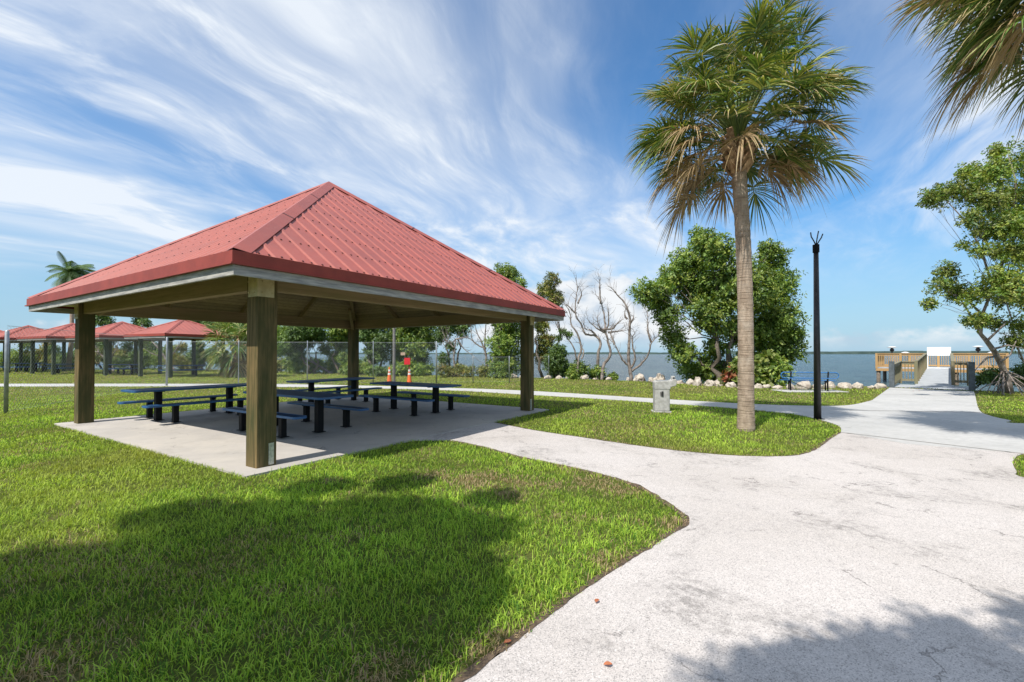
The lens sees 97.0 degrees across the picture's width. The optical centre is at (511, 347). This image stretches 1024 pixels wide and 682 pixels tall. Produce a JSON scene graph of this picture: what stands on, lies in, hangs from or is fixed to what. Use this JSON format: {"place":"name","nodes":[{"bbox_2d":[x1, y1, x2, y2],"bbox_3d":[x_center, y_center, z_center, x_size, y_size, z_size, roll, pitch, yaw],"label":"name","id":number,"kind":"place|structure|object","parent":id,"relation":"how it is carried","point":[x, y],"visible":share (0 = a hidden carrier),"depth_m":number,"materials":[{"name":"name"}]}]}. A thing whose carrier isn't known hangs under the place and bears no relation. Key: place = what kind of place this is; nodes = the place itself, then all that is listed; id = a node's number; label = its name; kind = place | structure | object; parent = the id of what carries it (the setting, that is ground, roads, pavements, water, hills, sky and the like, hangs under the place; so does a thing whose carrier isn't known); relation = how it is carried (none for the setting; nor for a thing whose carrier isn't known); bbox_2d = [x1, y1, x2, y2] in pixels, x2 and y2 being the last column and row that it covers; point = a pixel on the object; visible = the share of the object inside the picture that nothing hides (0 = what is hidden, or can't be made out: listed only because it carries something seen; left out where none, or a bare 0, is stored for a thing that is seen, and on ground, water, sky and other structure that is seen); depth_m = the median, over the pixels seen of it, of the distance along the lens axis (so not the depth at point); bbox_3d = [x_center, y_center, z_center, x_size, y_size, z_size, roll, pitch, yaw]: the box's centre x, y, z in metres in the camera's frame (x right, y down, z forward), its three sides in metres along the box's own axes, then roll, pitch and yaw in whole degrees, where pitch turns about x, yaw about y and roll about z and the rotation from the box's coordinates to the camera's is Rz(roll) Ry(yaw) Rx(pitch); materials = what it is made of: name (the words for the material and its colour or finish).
{"place":"outdoors","nodes":[
{"label":"outdoors","id":0,"kind":"place"},
{"bbox_2d":[0,368,1023,681],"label":"lawn","id":1,"kind":"structure","parent":0,"point":[352,634],"depth_m":3.93,"materials":[{"name":"green plant"}]},
{"bbox_2d":[0,330,27,370],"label":"shelter","id":2,"kind":"object","parent":1,"relation":"on","point":[21,352],"visible":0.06,"depth_m":42.40,"materials":[{"name":"red metal"}]},
{"bbox_2d":[0,343,38,369],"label":"shore bush","id":3,"kind":"object","parent":1,"relation":"on","point":[15,359],"visible":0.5,"depth_m":45.58,"materials":[{"name":"green plant"}]},
{"bbox_2d":[10,363,42,371],"bbox_3d":[-42.300,1.731,39.480,2.750,0.740,0.780,0,-1,-5],"label":"picnic table","id":4,"kind":"object","parent":1,"relation":"on","point":[16,367],"visible":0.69,"depth_m":39.35,"materials":[{"name":"blue metal"}]},
{"bbox_2d":[0,325,65,372],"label":"shelter","id":5,"kind":"object","parent":1,"relation":"on","point":[12,334],"visible":0.46,"depth_m":39.48,"materials":[{"name":"red metal"}]},
{"bbox_2d":[18,366,50,370],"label":"picnic bench","id":6,"kind":"object","parent":1,"relation":"on","point":[42,368],"visible":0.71,"depth_m":40.10,"materials":[{"name":"blue metal"}]},
{"bbox_2d":[13,343,59,368],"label":"shore bush","id":7,"kind":"object","parent":1,"relation":"on","point":[39,353],"visible":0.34,"depth_m":46.56,"materials":[{"name":"green plant"}]},
{"bbox_2d":[37,345,74,369],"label":"shore bush","id":8,"kind":"object","parent":1,"relation":"on","point":[58,351],"visible":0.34,"depth_m":45.03,"materials":[{"name":"green plant"}]},
{"bbox_2d":[17,323,117,374],"bbox_3d":[-35.900,0.048,37.003,4.950,4.118,4.950,0,-1,25],"label":"shelter","id":9,"kind":"object","parent":1,"relation":"on","point":[70,327],"visible":0.51,"depth_m":35.59,"materials":[{"name":"red metal"}]},
{"bbox_2d":[44,251,94,370],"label":"coconut palm","id":10,"kind":"object","parent":1,"relation":"on","point":[70,272],"visible":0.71,"depth_m":42.72,"materials":[{"name":"green plant"}]},
{"bbox_2d":[95,315,117,368],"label":"shore tree","id":11,"kind":"object","parent":1,"relation":"on","point":[102,320],"visible":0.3,"depth_m":47.02,"materials":[{"name":"green plant"}]},
{"bbox_2d":[95,341,118,370],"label":"bare tree","id":12,"kind":"object","parent":1,"relation":"on","point":[97,351],"visible":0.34,"depth_m":41.43,"materials":[{"name":"grey wood"}]},
{"bbox_2d":[95,346,129,367],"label":"shore bush","id":13,"kind":"object","parent":1,"relation":"on","point":[117,353],"visible":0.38,"depth_m":44.90,"materials":[{"name":"green plant"}]},
{"bbox_2d":[98,364,137,373],"bbox_3d":[-30.000,1.666,34.780,2.750,0.740,0.780,0,-1,-5],"label":"picnic table","id":14,"kind":"object","parent":1,"relation":"on","point":[131,368],"visible":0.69,"depth_m":34.68,"materials":[{"name":"blue metal"}]},
{"bbox_2d":[65,321,174,375],"bbox_3d":[-30.300,0.022,35.203,4.950,4.118,4.950,0,-1,25],"label":"shelter","id":15,"kind":"object","parent":1,"relation":"on","point":[122,328],"visible":0.52,"depth_m":34.09,"materials":[{"name":"red metal"}]},
{"bbox_2d":[112,341,151,369],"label":"shore bush","id":16,"kind":"object","parent":1,"relation":"on","point":[126,359],"visible":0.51,"depth_m":45.01,"materials":[{"name":"green plant"}]},
{"bbox_2d":[128,317,162,367],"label":"shore tree","id":17,"kind":"object","parent":1,"relation":"on","point":[147,322],"visible":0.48,"depth_m":45.72,"materials":[{"name":"green plant"}]},
{"bbox_2d":[143,344,179,369],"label":"shore bush","id":18,"kind":"object","parent":1,"relation":"on","point":[150,360],"visible":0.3,"depth_m":43.13,"materials":[{"name":"green plant"}]},
{"bbox_2d":[141,324,181,371],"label":"bare tree","id":19,"kind":"object","parent":1,"relation":"on","point":[164,355],"visible":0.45,"depth_m":40.46,"materials":[{"name":"grey wood"}]},
{"bbox_2d":[123,320,237,377],"bbox_3d":[-23.600,-0.015,32.503,4.950,4.118,4.950,0,-1,25],"label":"shelter","id":20,"kind":"object","parent":1,"relation":"on","point":[194,332],"visible":0.79,"depth_m":31.25,"materials":[{"name":"red metal"}]},
{"bbox_2d":[158,365,206,369],"bbox_3d":[-23.300,1.628,32.080,2.750,0.740,0.780,1,-1,-43],"label":"picnic table","id":21,"kind":"object","parent":1,"relation":"on","point":[186,365],"visible":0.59,"depth_m":32.03,"materials":[{"name":"blue metal"}]},
{"bbox_2d":[162,341,205,370],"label":"shore bush","id":22,"kind":"object","parent":1,"relation":"on","point":[178,361],"visible":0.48,"depth_m":41.31,"materials":[{"name":"green plant"}]},
{"bbox_2d":[185,340,227,370],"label":"shore bush","id":23,"kind":"object","parent":1,"relation":"on","point":[200,351],"visible":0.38,"depth_m":40.14,"materials":[{"name":"green plant"}]},
{"bbox_2d":[193,321,222,369],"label":"shore tree","id":24,"kind":"object","parent":1,"relation":"on","point":[205,322],"visible":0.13,"depth_m":44.00,"materials":[{"name":"green plant"}]},
{"bbox_2d":[3,326,436,413],"bbox_3d":[-9.227,0.658,19.521,13.110,2.430,11.155,0,-1,-19],"label":"chain link fence","id":25,"kind":"object","parent":1,"relation":"on","point":[6,371],"visible":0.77,"depth_m":20.27,"materials":[{"name":"metal"}]},
{"bbox_2d":[404,358,409,364],"bbox_3d":[-5.612,0.679,24.282,0.320,0.480,0.030,0,-1,0],"label":"red sign","id":26,"kind":"object","parent":25,"relation":"attached to","point":[406,361],"visible":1,"depth_m":24.27,"materials":[{"name":"metal"}]},
{"bbox_2d":[199,322,277,377],"bbox_3d":[-18.651,0.435,30.951,4.785,5.831,5.180,0,-1,0],"label":"shrubby fan palm","id":27,"kind":"object","parent":1,"relation":"on","point":[228,330],"visible":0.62,"depth_m":30.29,"materials":[{"name":"green plant"}]},
{"bbox_2d":[215,322,287,356],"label":"shore tree","id":28,"kind":"object","parent":1,"relation":"on","point":[278,333],"visible":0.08,"depth_m":41.31,"materials":[{"name":"green plant"}]},
{"bbox_2d":[277,357,284,372],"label":"shore bush","id":29,"kind":"object","parent":1,"relation":"on","point":[279,365],"visible":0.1,"depth_m":38.03,"materials":[{"name":"green plant"}]},
{"bbox_2d":[54,397,548,477],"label":"picnic slab","id":30,"kind":"structure","parent":1,"relation":"on","point":[217,439],"depth_m":9.27,"materials":[{"name":"concrete"}]},
{"bbox_2d":[117,394,237,417],"bbox_3d":[-8.389,1.496,11.556,0.270,0.430,2.600,-1,-1,32],"label":"picnic bench","id":31,"kind":"object","parent":30,"relation":"on","point":[149,412],"visible":0.91,"depth_m":11.31,"materials":[{"name":"blue metal"}]},
{"bbox_2d":[121,383,246,420],"bbox_3d":[-7.798,1.336,11.183,0.780,0.740,2.750,-1,-1,32],"label":"picnic table","id":32,"kind":"object","parent":30,"relation":"on","point":[158,400],"visible":0.85,"depth_m":10.61,"materials":[{"name":"blue metal"}]},
{"bbox_2d":[142,397,245,422],"bbox_3d":[-7.207,1.486,10.805,0.270,0.430,2.600,-1,-1,32],"label":"picnic bench","id":33,"kind":"object","parent":30,"relation":"on","point":[175,412],"visible":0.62,"depth_m":10.24,"materials":[{"name":"blue metal"}]},
{"bbox_2d":[222,407,306,437],"bbox_3d":[-4.840,1.458,8.769,2.600,0.430,0.270,-1,-1,32],"label":"picnic bench","id":34,"kind":"object","parent":30,"relation":"on","point":[282,423],"visible":0.91,"depth_m":8.39,"materials":[{"name":"blue metal"}]},
{"bbox_2d":[25,181,565,468],"bbox_3d":[-4.670,-1.243,11.518,9.010,5.988,9.010,-1,-1,32],"label":"picnic shelter","id":35,"kind":"object","parent":30,"relation":"on","point":[328,254],"visible":1,"depth_m":8.70,"materials":[{"name":"red metal"}]},
{"bbox_2d":[243,389,353,432],"bbox_3d":[-4.465,1.311,9.362,2.750,0.740,0.780,-1,-1,32],"label":"picnic table","id":36,"kind":"object","parent":30,"relation":"on","point":[318,398],"visible":0.73,"depth_m":8.91,"materials":[{"name":"blue metal"}]},
{"bbox_2d":[294,386,350,400],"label":"picnic bench","id":37,"kind":"object","parent":30,"relation":"on","point":[337,388],"visible":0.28,"depth_m":15.04,"materials":[{"name":"blue metal"}]},
{"bbox_2d":[287,401,368,427],"bbox_3d":[-4.090,1.474,9.951,2.600,0.430,0.270,-1,-1,32],"label":"picnic bench","id":38,"kind":"object","parent":30,"relation":"on","point":[344,408],"visible":0.98,"depth_m":9.66,"materials":[{"name":"blue metal"}]},
{"bbox_2d":[286,377,374,402],"bbox_3d":[-5.684,1.382,14.436,0.780,0.740,2.750,-1,-1,32],"label":"picnic table","id":39,"kind":"object","parent":30,"relation":"on","point":[313,381],"visible":0.81,"depth_m":14.32,"materials":[{"name":"blue metal"}]},
{"bbox_2d":[322,387,381,403],"bbox_3d":[-5.093,1.531,14.059,0.270,0.430,2.600,-1,-1,32],"label":"picnic bench","id":40,"kind":"object","parent":30,"relation":"on","point":[328,401],"visible":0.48,"depth_m":14.24,"materials":[{"name":"blue metal"}]},
{"bbox_2d":[358,394,434,415],"bbox_3d":[-3.033,1.499,11.708,2.600,0.430,0.270,-1,-1,32],"label":"picnic bench","id":41,"kind":"object","parent":30,"relation":"on","point":[412,400],"visible":1,"depth_m":11.59,"materials":[{"name":"blue metal"}]},
{"bbox_2d":[370,381,461,412],"bbox_3d":[-2.658,1.352,12.301,2.750,0.740,0.780,-1,-1,32],"label":"picnic table","id":42,"kind":"object","parent":30,"relation":"on","point":[435,387],"visible":0.98,"depth_m":11.99,"materials":[{"name":"blue metal"}]},
{"bbox_2d":[397,391,469,409],"bbox_3d":[-2.282,1.515,12.890,2.600,0.430,0.270,-1,-1,32],"label":"picnic bench","id":43,"kind":"object","parent":30,"relation":"on","point":[449,396],"visible":0.9,"depth_m":12.50,"materials":[{"name":"blue metal"}]},
{"bbox_2d":[277,326,332,373],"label":"shore tree","id":44,"kind":"object","parent":1,"relation":"on","point":[297,334],"visible":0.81,"depth_m":35.20,"materials":[{"name":"green plant"}]},
{"bbox_2d":[279,356,342,373],"bbox_3d":[-16.266,1.563,37.203,5.293,2.112,2.774,0,-1,-17],"label":"shore bush","id":45,"kind":"object","parent":1,"relation":"on","point":[292,367],"visible":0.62,"depth_m":36.81,"materials":[{"name":"green plant"}]},
{"bbox_2d":[301,345,332,373],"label":"bare tree","id":46,"kind":"object","parent":1,"relation":"on","point":[315,363],"visible":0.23,"depth_m":36.47,"materials":[{"name":"grey wood"}]},
{"bbox_2d":[321,328,361,373],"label":"shore tree","id":47,"kind":"object","parent":1,"relation":"on","point":[338,338],"visible":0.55,"depth_m":35.44,"materials":[{"name":"green plant"}]},
{"bbox_2d":[337,357,374,375],"bbox_3d":[-11.319,1.724,34.341,3.962,2.099,2.565,0,-1,25],"label":"shore bush","id":48,"kind":"object","parent":1,"relation":"on","point":[366,370],"visible":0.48,"depth_m":34.00,"materials":[{"name":"green plant"}]},
{"bbox_2d":[359,328,396,365],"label":"shore tree","id":49,"kind":"object","parent":1,"relation":"on","point":[371,335],"visible":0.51,"depth_m":33.21,"materials":[{"name":"green plant"}]},
{"bbox_2d":[371,365,390,376],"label":"shore bush","id":50,"kind":"object","parent":1,"relation":"on","point":[378,372],"visible":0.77,"depth_m":31.73,"materials":[{"name":"green plant"}]},
{"bbox_2d":[387,367,391,380],"bbox_3d":[-6.616,1.492,24.456,0.360,0.900,0.360,0,-1,0],"label":"traffic cone","id":51,"kind":"object","parent":1,"relation":"on","point":[389,376],"visible":0.83,"depth_m":24.39,"materials":[{"name":"plastic"}]},
{"bbox_2d":[392,328,395,380],"bbox_3d":[-6.476,-0.172,24.905,0.280,4.240,0.280,0,-1,0],"label":"utility pole","id":52,"kind":"object","parent":1,"relation":"on","point":[394,352],"visible":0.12,"depth_m":24.84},
{"bbox_2d":[407,367,411,381],"bbox_3d":[-5.537,1.492,24.456,0.360,0.900,0.360,0,-1,0],"label":"traffic cone","id":53,"kind":"object","parent":1,"relation":"on","point":[409,377],"visible":0.74,"depth_m":24.38,"materials":[{"name":"plastic"}]},
{"bbox_2d":[382,326,437,364],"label":"shore tree","id":54,"kind":"object","parent":1,"relation":"on","point":[422,336],"visible":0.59,"depth_m":33.76,"materials":[{"name":"green plant"}]},
{"bbox_2d":[387,360,435,376],"bbox_3d":[-7.017,1.610,32.691,2.199,1.629,3.864,-1,-1,44],"label":"shore bush","id":55,"kind":"object","parent":1,"relation":"on","point":[425,368],"visible":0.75,"depth_m":32.24,"materials":[{"name":"green plant"}]},
{"bbox_2d":[430,325,473,374],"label":"shore tree","id":56,"kind":"object","parent":1,"relation":"on","point":[443,357],"visible":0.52,"depth_m":32.71,"materials":[{"name":"green plant"}]},
{"bbox_2d":[438,327,484,376],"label":"bare tree","id":57,"kind":"object","parent":1,"relation":"on","point":[454,346],"visible":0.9,"depth_m":31.48,"materials":[{"name":"grey wood"}]},
{"bbox_2d":[435,361,489,376],"bbox_3d":[-3.301,1.619,31.219,3.831,1.352,2.444,0,-1,0],"label":"shore bush","id":58,"kind":"object","parent":1,"relation":"on","point":[462,370],"visible":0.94,"depth_m":30.81,"materials":[{"name":"green plant"}]},
{"bbox_2d":[466,324,493,375],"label":"bare tree","id":59,"kind":"object","parent":1,"relation":"on","point":[484,349],"visible":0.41,"depth_m":30.97,"materials":[{"name":"grey wood"}]},
{"bbox_2d":[437,356,548,382],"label":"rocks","id":60,"kind":"object","parent":1,"relation":"on","point":[496,369],"visible":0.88,"depth_m":24.95,"materials":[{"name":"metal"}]},
{"bbox_2d":[482,262,527,378],"bbox_3d":[-0.364,-1.656,30.842,3.365,8.476,4.478,0,-1,0],"label":"shore tree","id":61,"kind":"object","parent":1,"relation":"on","point":[504,343],"visible":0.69,"depth_m":30.02,"materials":[{"name":"green plant"}]},
{"bbox_2d":[542,341,569,377],"bbox_3d":[2.964,0.934,30.050,2.693,2.775,1.872,1,-1,-43],"label":"shore bush","id":62,"kind":"object","parent":1,"relation":"on","point":[559,363],"visible":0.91,"depth_m":29.70,"materials":[{"name":"green plant"}]},
{"bbox_2d":[551,278,583,378],"bbox_3d":[3.151,-1.135,28.426,2.757,6.468,1.345,0,-1,0],"label":"bare tree","id":63,"kind":"object","parent":1,"relation":"on","point":[563,331],"visible":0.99,"depth_m":28.43,"materials":[{"name":"grey plant"}]},
{"bbox_2d":[448,440,688,681],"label":"soil edge","id":64,"kind":"object","parent":1,"relation":"on","point":[468,672],"visible":0.85,"depth_m":2.96,"materials":[{"name":"brown soil"}]},
{"bbox_2d":[565,360,591,379],"bbox_3d":[4.219,1.508,28.872,2.185,1.645,1.437,1,-1,-41],"label":"shore bush","id":65,"kind":"object","parent":1,"relation":"on","point":[571,373],"visible":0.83,"depth_m":28.52,"materials":[{"name":"green plant"}]},
{"bbox_2d":[656,373,664,379],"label":"boulder","id":66,"kind":"object","parent":1,"relation":"on","point":[660,376],"visible":0.41,"depth_m":25.18,"materials":[{"name":"stone"}]},
{"bbox_2d":[651,376,676,412],"bbox_3d":[4.200,1.293,12.577,0.635,1.005,0.460,0,-1,8],"label":"drinking fountain","id":67,"kind":"object","parent":1,"relation":"on","point":[661,395],"visible":0.94,"depth_m":12.40,"materials":[{"name":"concrete"}]},
{"bbox_2d":[495,422,840,455],"bbox_3d":[2.838,1.708,8.559,7.206,0.008,2.687,0,-1,11],"label":"soil edge","id":68,"kind":"object","parent":1,"relation":"on","point":[821,444],"visible":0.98,"depth_m":7.86,"materials":[{"name":"brown soil"}]},
{"bbox_2d":[692,377,701,385],"bbox_3d":[9.295,1.723,22.716,0.417,0.511,0.374,0,-1,1],"label":"boulder","id":69,"kind":"object","parent":1,"relation":"on","point":[697,381],"visible":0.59,"depth_m":22.65,"materials":[{"name":"stone"}]},
{"bbox_2d":[703,380,715,385],"bbox_3d":[9.772,1.774,22.418,0.545,0.374,0.486,0,-1,-14],"label":"boulder","id":70,"kind":"object","parent":1,"relation":"on","point":[709,383],"visible":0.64,"depth_m":22.28,"materials":[{"name":"stone"}]},
{"bbox_2d":[717,366,737,385],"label":"red leaf shrub","id":71,"kind":"object","parent":1,"relation":"on","point":[725,378],"visible":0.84,"depth_m":22.30,"materials":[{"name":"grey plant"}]},
{"bbox_2d":[725,382,736,386],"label":"boulder","id":72,"kind":"object","parent":1,"relation":"on","point":[730,384],"visible":0.68,"depth_m":21.55,"materials":[{"name":"stone"}]},
{"bbox_2d":[622,0,874,431],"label":"cabbage palm","id":73,"kind":"object","parent":1,"relation":"on","point":[770,62],"visible":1,"depth_m":9.10,"materials":[{"name":"green plant"}]},
{"bbox_2d":[729,349,784,386],"bbox_3d":[12.048,1.168,22.590,2.849,2.203,1.990,0,-1,-25],"label":"sea grape shrub","id":74,"kind":"object","parent":1,"relation":"on","point":[762,362],"visible":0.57,"depth_m":22.35,"materials":[{"name":"green plant"}]},
{"bbox_2d":[795,381,811,389],"bbox_3d":[13.166,1.714,20.442,0.584,0.446,0.582,0,-1,-15],"label":"boulder","id":75,"kind":"object","parent":1,"relation":"on","point":[806,384],"visible":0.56,"depth_m":20.28,"materials":[{"name":"stone"}]},
{"bbox_2d":[774,390,846,391],"bbox_3d":[12.704,1.870,19.391,2.600,0.042,1.200,0,-1,0],"label":"bench pad","id":76,"kind":"object","parent":1,"relation":"on","point":[810,391],"visible":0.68,"depth_m":18.94,"materials":[{"name":"concrete"}]},
{"bbox_2d":[779,371,838,390],"bbox_3d":[12.718,1.448,19.484,2.136,0.850,0.581,0,-1,21],"label":"park bench","id":77,"kind":"object","parent":76,"relation":"on","point":[790,381],"visible":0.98,"depth_m":19.34,"materials":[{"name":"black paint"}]},
{"bbox_2d":[810,231,824,419],"bbox_3d":[7.448,-0.557,11.079,0.322,4.623,0.320,0,-1,0],"label":"light pole","id":78,"kind":"object","parent":1,"relation":"on","point":[816,342],"visible":0.97,"depth_m":11.03,"materials":[{"name":"metal"}]},
{"bbox_2d":[823,381,835,388],"bbox_3d":[14.758,1.752,21.045,0.569,0.368,0.446,0,-1,3],"label":"boulder","id":79,"kind":"object","parent":1,"relation":"on","point":[831,384],"visible":0.52,"depth_m":20.93,"materials":[{"name":"stone"}]},
{"bbox_2d":[837,382,852,388],"bbox_3d":[15.450,1.775,21.029,0.622,0.316,0.498,0,-1,9],"label":"boulder","id":80,"kind":"object","parent":1,"relation":"on","point":[845,385],"visible":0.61,"depth_m":20.95,"materials":[{"name":"stone"}]},
{"bbox_2d":[852,382,863,388],"bbox_3d":[16.049,1.767,21.036,0.548,0.332,0.446,0,-1,-4],"label":"boulder","id":81,"kind":"object","parent":1,"relation":"on","point":[857,385],"visible":0.69,"depth_m":20.90,"materials":[{"name":"stone"}]},
{"bbox_2d":[874,383,886,388],"bbox_3d":[17.065,1.786,21.003,0.524,0.281,0.362,0,-1,9],"label":"boulder","id":82,"kind":"object","parent":1,"relation":"on","point":[879,385],"visible":0.65,"depth_m":20.92,"materials":[{"name":"stone"}]},
{"bbox_2d":[877,0,1023,160],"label":"cabbage palm","id":83,"kind":"object","parent":1,"relation":"on","point":[992,41],"visible":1,"depth_m":7.14,"materials":[{"name":"green plant"}]},
{"bbox_2d":[914,136,1023,395],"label":"shoreline tree","id":84,"kind":"object","parent":1,"relation":"on","point":[1004,221],"visible":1,"depth_m":16.62,"materials":[{"name":"green plant"}]},
{"bbox_2d":[975,365,1002,388],"bbox_3d":[20.587,1.374,19.665,1.531,1.251,1.009,0,-1,-15],"label":"shore bush","id":85,"kind":"object","parent":1,"relation":"on","point":[988,376],"visible":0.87,"depth_m":19.55,"materials":[{"name":"green plant"}]},
{"bbox_2d":[0,384,1023,453],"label":"pale path","id":86,"kind":"structure","parent":0,"point":[959,419],"depth_m":11.62,"materials":[{"name":"concrete"}]},
{"bbox_2d":[0,354,1023,391],"bbox_3d":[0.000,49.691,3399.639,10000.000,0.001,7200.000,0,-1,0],"label":"water","id":87,"kind":"structure","parent":0,"point":[851,369],"depth_m":85.52,"materials":[{"name":"blue liquid"}]},
{"bbox_2d":[875,353,1008,390],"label":"fishing pier","id":88,"kind":"structure","parent":87,"relation":"in","point":[938,377],"depth_m":25.95,"materials":[{"name":"wood"},{"name":"concrete"},{"name":"white painted metal"}]},
{"bbox_2d":[927,347,950,368],"bbox_3d":[30.740,0.768,32.642,1.260,1.585,0.075,-1,-1,44],"label":"pier sign","id":89,"kind":"object","parent":88,"relation":"on","point":[938,351],"visible":0.82,"depth_m":32.63,"materials":[{"name":"white paint"}]},
{"bbox_2d":[0,0,1023,352],"label":"sky","id":90,"kind":"structure","parent":0,"point":[497,131],"materials":[{"name":"blue"}]},
{"bbox_2d":[2,351,1023,353],"bbox_3d":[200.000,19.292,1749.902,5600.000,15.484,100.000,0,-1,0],"label":"island","id":91,"kind":"structure","parent":0,"point":[849,352],"depth_m":1703.92,"materials":[{"name":"green plant"}]},
{"bbox_2d":[414,422,1023,681],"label":"path","id":92,"kind":"structure","parent":0,"point":[843,557],"depth_m":3.25,"materials":[{"name":"concrete"}]},
{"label":"shore bank","id":93,"kind":"structure","parent":0,"visible":0},
{"bbox_2d":[534,271,567,377],"bbox_3d":[2.557,-1.465,31.183,2.241,7.314,2.987,0,-1,-23],"label":"shore tree","id":94,"kind":"object","parent":93,"relation":"on","point":[544,342],"visible":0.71,"depth_m":30.94,"materials":[{"name":"green plant"}]},
{"bbox_2d":[557,266,605,379],"bbox_3d":[4.220,-1.591,28.158,3.276,7.421,1.740,0,-1,14],"label":"bare tree","id":95,"kind":"object","parent":93,"relation":"on","point":[600,344],"visible":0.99,"depth_m":28.19,"materials":[{"name":"grey wood"}]},
{"bbox_2d":[588,364,609,379],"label":"shore bush","id":96,"kind":"object","parent":93,"relation":"on","point":[595,371],"visible":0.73,"depth_m":28.21,"materials":[{"name":"green plant"}]},
{"bbox_2d":[576,266,638,379],"bbox_3d":[5.875,-1.567,27.959,4.134,7.309,1.824,0,-1,0],"label":"bare tree","id":97,"kind":"object","parent":93,"relation":"on","point":[604,329],"visible":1,"depth_m":27.95,"materials":[{"name":"grey wood"}]},
{"bbox_2d":[608,371,618,379],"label":"shore bush","id":98,"kind":"object","parent":93,"relation":"on","point":[613,375],"visible":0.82,"depth_m":28.18,"materials":[{"name":"green plant"}]},
{"bbox_2d":[603,266,659,380],"bbox_3d":[7.400,-1.517,27.696,4.012,7.234,2.162,0,-1,0],"label":"bare tree","id":99,"kind":"object","parent":93,"relation":"on","point":[628,363],"visible":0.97,"depth_m":27.49,"materials":[{"name":"grey wood"}]},
{"bbox_2d":[633,373,645,380],"bbox_3d":[7.517,1.780,26.831,0.782,0.505,0.708,0,-1,5],"label":"boulder","id":100,"kind":"object","parent":93,"relation":"on","point":[639,377],"visible":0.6,"depth_m":26.57,"materials":[{"name":"stone"}]},
{"bbox_2d":[625,223,811,385],"bbox_3d":[11.085,-2.334,24.234,10.341,9.178,5.875,0,-1,0],"label":"mangrove tree","id":101,"kind":"object","parent":93,"relation":"on","point":[697,281],"visible":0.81,"depth_m":23.63,"materials":[{"name":"green plant"}]},
{"bbox_2d":[1007,362,1023,386],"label":"shore bush","id":102,"kind":"object","parent":93,"relation":"on","point":[1019,370],"visible":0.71,"depth_m":19.59,"materials":[{"name":"green plant"}]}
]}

